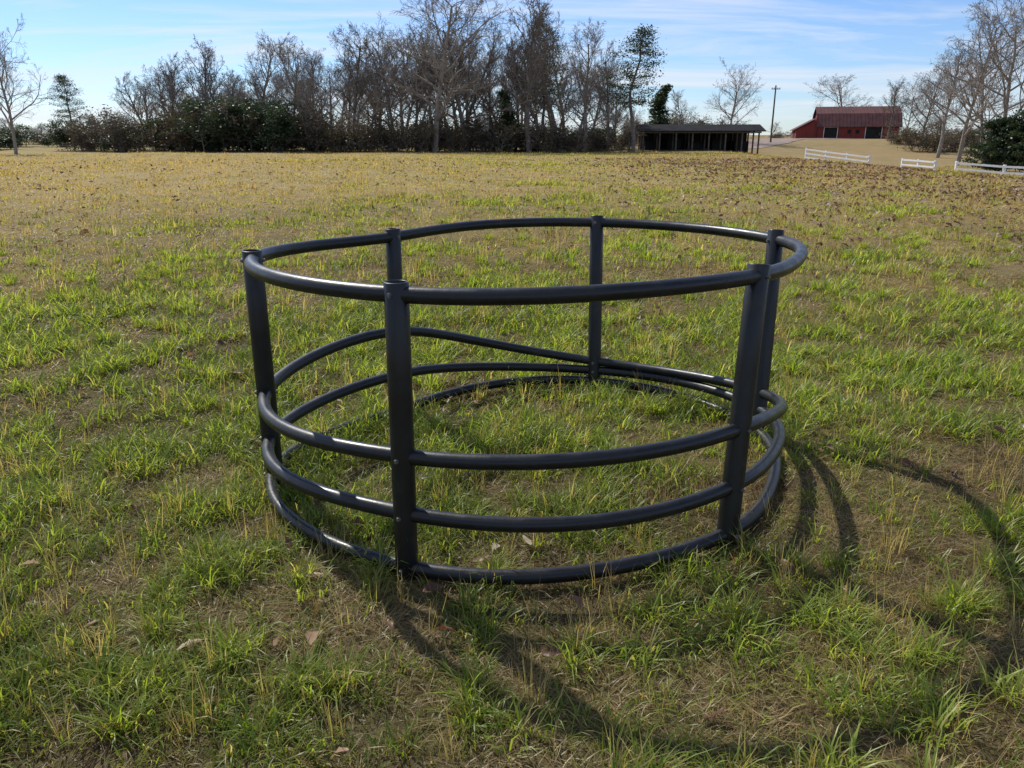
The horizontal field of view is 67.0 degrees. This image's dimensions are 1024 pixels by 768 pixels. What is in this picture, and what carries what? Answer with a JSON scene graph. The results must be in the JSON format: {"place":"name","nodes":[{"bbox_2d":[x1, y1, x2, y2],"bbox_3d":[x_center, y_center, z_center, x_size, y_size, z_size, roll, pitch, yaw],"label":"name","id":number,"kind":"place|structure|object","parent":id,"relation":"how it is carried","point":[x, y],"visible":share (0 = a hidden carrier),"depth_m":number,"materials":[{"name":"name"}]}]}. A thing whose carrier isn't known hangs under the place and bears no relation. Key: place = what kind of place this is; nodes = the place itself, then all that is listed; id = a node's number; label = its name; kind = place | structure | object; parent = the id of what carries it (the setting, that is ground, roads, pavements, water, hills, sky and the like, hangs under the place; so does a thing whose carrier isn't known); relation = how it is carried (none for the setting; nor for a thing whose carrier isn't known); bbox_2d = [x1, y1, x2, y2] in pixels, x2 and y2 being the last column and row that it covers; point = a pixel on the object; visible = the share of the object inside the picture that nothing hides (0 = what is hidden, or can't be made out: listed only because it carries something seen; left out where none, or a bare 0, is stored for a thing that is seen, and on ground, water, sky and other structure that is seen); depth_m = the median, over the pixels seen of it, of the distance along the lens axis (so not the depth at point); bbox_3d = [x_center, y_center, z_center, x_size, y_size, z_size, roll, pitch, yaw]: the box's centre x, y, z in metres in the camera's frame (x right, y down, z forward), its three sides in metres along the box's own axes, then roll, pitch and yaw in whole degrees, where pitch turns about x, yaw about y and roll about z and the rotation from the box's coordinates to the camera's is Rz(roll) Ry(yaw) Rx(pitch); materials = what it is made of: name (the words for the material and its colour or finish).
{"place":"outdoors","nodes":[
{"label":"outdoors","id":0,"kind":"place"},
{"bbox_2d":[0,135,1023,767],"bbox_3d":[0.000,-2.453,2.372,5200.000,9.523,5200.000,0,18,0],"label":"ground","id":1,"kind":"structure","parent":0,"point":[882,151],"depth_m":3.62,"materials":[{"name":"green plant"}]},
{"bbox_2d":[0,15,61,154],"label":"bare tree","id":2,"kind":"object","parent":1,"relation":"on","point":[10,118],"visible":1,"depth_m":89.56,"materials":[{"name":"grey plant"}]},
{"bbox_2d":[45,73,89,148],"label":"pine tree","id":3,"kind":"object","parent":1,"relation":"on","point":[61,80],"visible":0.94,"depth_m":117.09,"materials":[{"name":"green plant"}]},
{"bbox_2d":[142,52,192,150],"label":"bare tree","id":4,"kind":"object","parent":1,"relation":"on","point":[177,89],"visible":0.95,"depth_m":112.62,"materials":[{"name":"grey plant"}]},
{"bbox_2d":[176,34,232,106],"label":"bare tree","id":5,"kind":"object","parent":1,"relation":"on","point":[205,60],"visible":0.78,"depth_m":113.62,"materials":[{"name":"grey plant"}]},
{"bbox_2d":[219,30,298,150],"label":"bare tree","id":6,"kind":"object","parent":1,"relation":"on","point":[270,71],"visible":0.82,"depth_m":108.70,"materials":[{"name":"brown plant"}]},
{"bbox_2d":[261,34,330,151],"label":"bare tree","id":7,"kind":"object","parent":1,"relation":"on","point":[282,59],"visible":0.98,"depth_m":102.81,"materials":[{"name":"brown plant"}]},
{"bbox_2d":[332,20,396,133],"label":"bare tree","id":8,"kind":"object","parent":1,"relation":"on","point":[364,83],"visible":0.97,"depth_m":106.56,"materials":[{"name":"brown plant"}]},
{"bbox_2d":[84,19,648,151],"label":"distant tree line","id":9,"kind":"object","parent":1,"relation":"on","point":[490,56],"visible":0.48,"depth_m":115.58,"materials":[{"name":"brown plant"}]},
{"bbox_2d":[314,11,443,145],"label":"bare tree","id":10,"kind":"object","parent":1,"relation":"on","point":[389,91],"visible":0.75,"depth_m":107.61,"materials":[{"name":"brown plant"}]},
{"bbox_2d":[40,91,746,152],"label":"hedgerow thicket","id":11,"kind":"object","parent":1,"relation":"on","point":[260,126],"visible":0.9,"depth_m":106.04,"materials":[{"name":"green plant"}]},
{"bbox_2d":[358,0,516,151],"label":"bare tree","id":12,"kind":"object","parent":1,"relation":"on","point":[437,111],"visible":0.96,"depth_m":100.24,"materials":[{"name":"brown plant"}]},
{"bbox_2d":[381,0,543,151],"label":"bare tree","id":13,"kind":"object","parent":1,"relation":"on","point":[460,111],"visible":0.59,"depth_m":105.66,"materials":[{"name":"brown plant"}]},
{"bbox_2d":[0,113,1014,153],"bbox_3d":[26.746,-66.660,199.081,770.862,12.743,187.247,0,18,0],"label":"background woods","id":14,"kind":"object","parent":1,"relation":"on","point":[909,137],"visible":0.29,"depth_m":128.50,"materials":[{"name":"brown plant"}]},
{"bbox_2d":[491,89,524,151],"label":"cedar tree","id":15,"kind":"object","parent":1,"relation":"on","point":[504,104],"visible":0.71,"depth_m":109.25,"materials":[{"name":"green plant"}]},
{"bbox_2d":[0,156,1023,759],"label":"fallen leaves","id":16,"kind":"object","parent":1,"relation":"on","point":[432,586],"visible":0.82,"depth_m":22.40,"materials":[{"name":"brown plant"}]},
{"bbox_2d":[240,215,807,584],"bbox_3d":[0.225,-0.153,3.965,2.324,1.184,2.841,13,22,36],"label":"hay ring feeder","id":17,"kind":"object","parent":1,"relation":"on","point":[750,396],"visible":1,"depth_m":3.07,"materials":[{"name":"black metal"}]},
{"bbox_2d":[490,0,565,152],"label":"bare tree","id":18,"kind":"object","parent":1,"relation":"on","point":[531,56],"visible":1,"depth_m":103.36,"materials":[{"name":"brown plant"}]},
{"bbox_2d":[503,6,589,147],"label":"bare tree","id":19,"kind":"object","parent":1,"relation":"on","point":[550,110],"visible":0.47,"depth_m":109.58,"materials":[{"name":"brown plant"}]},
{"bbox_2d":[519,18,575,122],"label":"tree","id":20,"kind":"object","parent":1,"relation":"on","point":[551,90],"visible":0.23,"depth_m":115.89,"materials":[{"name":"green plant"}]},
{"bbox_2d":[552,17,613,151],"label":"bare tree","id":21,"kind":"object","parent":1,"relation":"on","point":[576,70],"visible":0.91,"depth_m":108.18,"materials":[{"name":"brown plant"}]},
{"bbox_2d":[583,38,626,150],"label":"bare tree","id":22,"kind":"object","parent":1,"relation":"on","point":[602,97],"visible":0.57,"depth_m":114.18,"materials":[{"name":"brown plant"}]},
{"bbox_2d":[596,23,664,152],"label":"pine tree","id":23,"kind":"object","parent":1,"relation":"on","point":[640,52],"visible":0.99,"depth_m":103.55,"materials":[{"name":"green plant"}]},
{"bbox_2d":[644,83,673,123],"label":"cedar tree","id":24,"kind":"object","parent":1,"relation":"on","point":[658,109],"visible":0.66,"depth_m":120.05,"materials":[{"name":"green plant"}]},
{"bbox_2d":[669,89,696,123],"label":"bare tree","id":25,"kind":"object","parent":1,"relation":"on","point":[676,109],"visible":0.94,"depth_m":141.56,"materials":[{"name":"grey plant"}]},
{"bbox_2d":[635,124,765,153],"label":"open pole shed","id":26,"kind":"structure","parent":1,"relation":"on","point":[724,137],"depth_m":114.72,"materials":[{"name":"brown wood"}]},
{"bbox_2d":[706,57,763,123],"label":"bare tree","id":27,"kind":"object","parent":1,"relation":"on","point":[744,96],"visible":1,"depth_m":139.88,"materials":[{"name":"brown plant"}]},
{"bbox_2d":[770,85,777,141],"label":"utility pole","id":28,"kind":"object","parent":1,"relation":"on","point":[773,114],"visible":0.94,"depth_m":141.69,"materials":[{"name":"brown wood"}]},
{"bbox_2d":[804,148,870,163],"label":"white rail fence","id":29,"kind":"object","parent":1,"relation":"on","point":[846,158],"visible":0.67,"depth_m":78.55,"materials":[{"name":"paint"}]},
{"bbox_2d":[805,73,876,115],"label":"bare tree","id":30,"kind":"object","parent":1,"relation":"on","point":[834,91],"visible":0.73,"depth_m":203.43,"materials":[{"name":"brown plant"}]},
{"bbox_2d":[790,106,902,138],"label":"red barn","id":31,"kind":"structure","parent":1,"relation":"on","point":[863,122],"depth_m":165.33,"materials":[{"name":"wood"}]},
{"bbox_2d":[878,77,918,136],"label":"bare tree","id":32,"kind":"object","parent":1,"relation":"on","point":[895,98],"visible":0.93,"depth_m":154.78,"materials":[{"name":"brown plant"}]},
{"bbox_2d":[897,81,928,128],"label":"bare tree","id":33,"kind":"object","parent":1,"relation":"on","point":[912,107],"visible":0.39,"depth_m":169.63,"materials":[{"name":"brown plant"}]},
{"bbox_2d":[900,158,936,169],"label":"white rail fence","id":34,"kind":"object","parent":1,"relation":"on","point":[918,161],"visible":0.54,"depth_m":67.17,"materials":[{"name":"paint"}]},
{"bbox_2d":[891,49,973,144],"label":"bare tree","id":35,"kind":"object","parent":1,"relation":"on","point":[920,112],"visible":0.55,"depth_m":129.94,"materials":[{"name":"brown plant"}]},
{"bbox_2d":[907,40,983,157],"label":"bare tree","id":36,"kind":"object","parent":1,"relation":"on","point":[943,116],"visible":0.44,"depth_m":114.25,"materials":[{"name":"brown plant"}]},
{"bbox_2d":[910,1,1023,165],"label":"bare tree","id":37,"kind":"object","parent":1,"relation":"on","point":[965,133],"visible":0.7,"depth_m":91.02,"materials":[{"name":"brown plant"}]},
{"bbox_2d":[927,30,1023,161],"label":"bare tree","id":38,"kind":"object","parent":1,"relation":"on","point":[982,126],"visible":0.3,"depth_m":103.61,"materials":[{"name":"brown plant"}]},
{"bbox_2d":[935,0,1023,148],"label":"bare tree","id":39,"kind":"object","parent":1,"relation":"on","point":[1006,97],"visible":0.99,"depth_m":83.07,"materials":[{"name":"brown plant"}]},
{"bbox_2d":[954,161,1023,174],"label":"white rail fence","id":40,"kind":"object","parent":1,"relation":"on","point":[1004,167],"visible":0.53,"depth_m":55.66,"materials":[{"name":"paint"}]},
{"bbox_2d":[960,116,1023,171],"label":"evergreen shrub","id":41,"kind":"object","parent":1,"relation":"on","point":[996,139],"visible":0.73,"depth_m":76.34,"materials":[{"name":"green plant"}]},
{"bbox_2d":[989,109,1023,172],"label":"evergreen shrub","id":42,"kind":"object","parent":1,"relation":"on","point":[1014,134],"visible":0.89,"depth_m":74.40,"materials":[{"name":"green plant"}]},
{"bbox_2d":[0,0,1023,138],"label":"sky","id":43,"kind":"structure","parent":0,"point":[792,44],"materials":[{"name":"blue"}]},
{"bbox_2d":[748,138,857,148],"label":"dirt road","id":44,"kind":"structure","parent":0,"point":[764,142],"depth_m":145.35,"materials":[{"name":"beige soil"}]}
]}

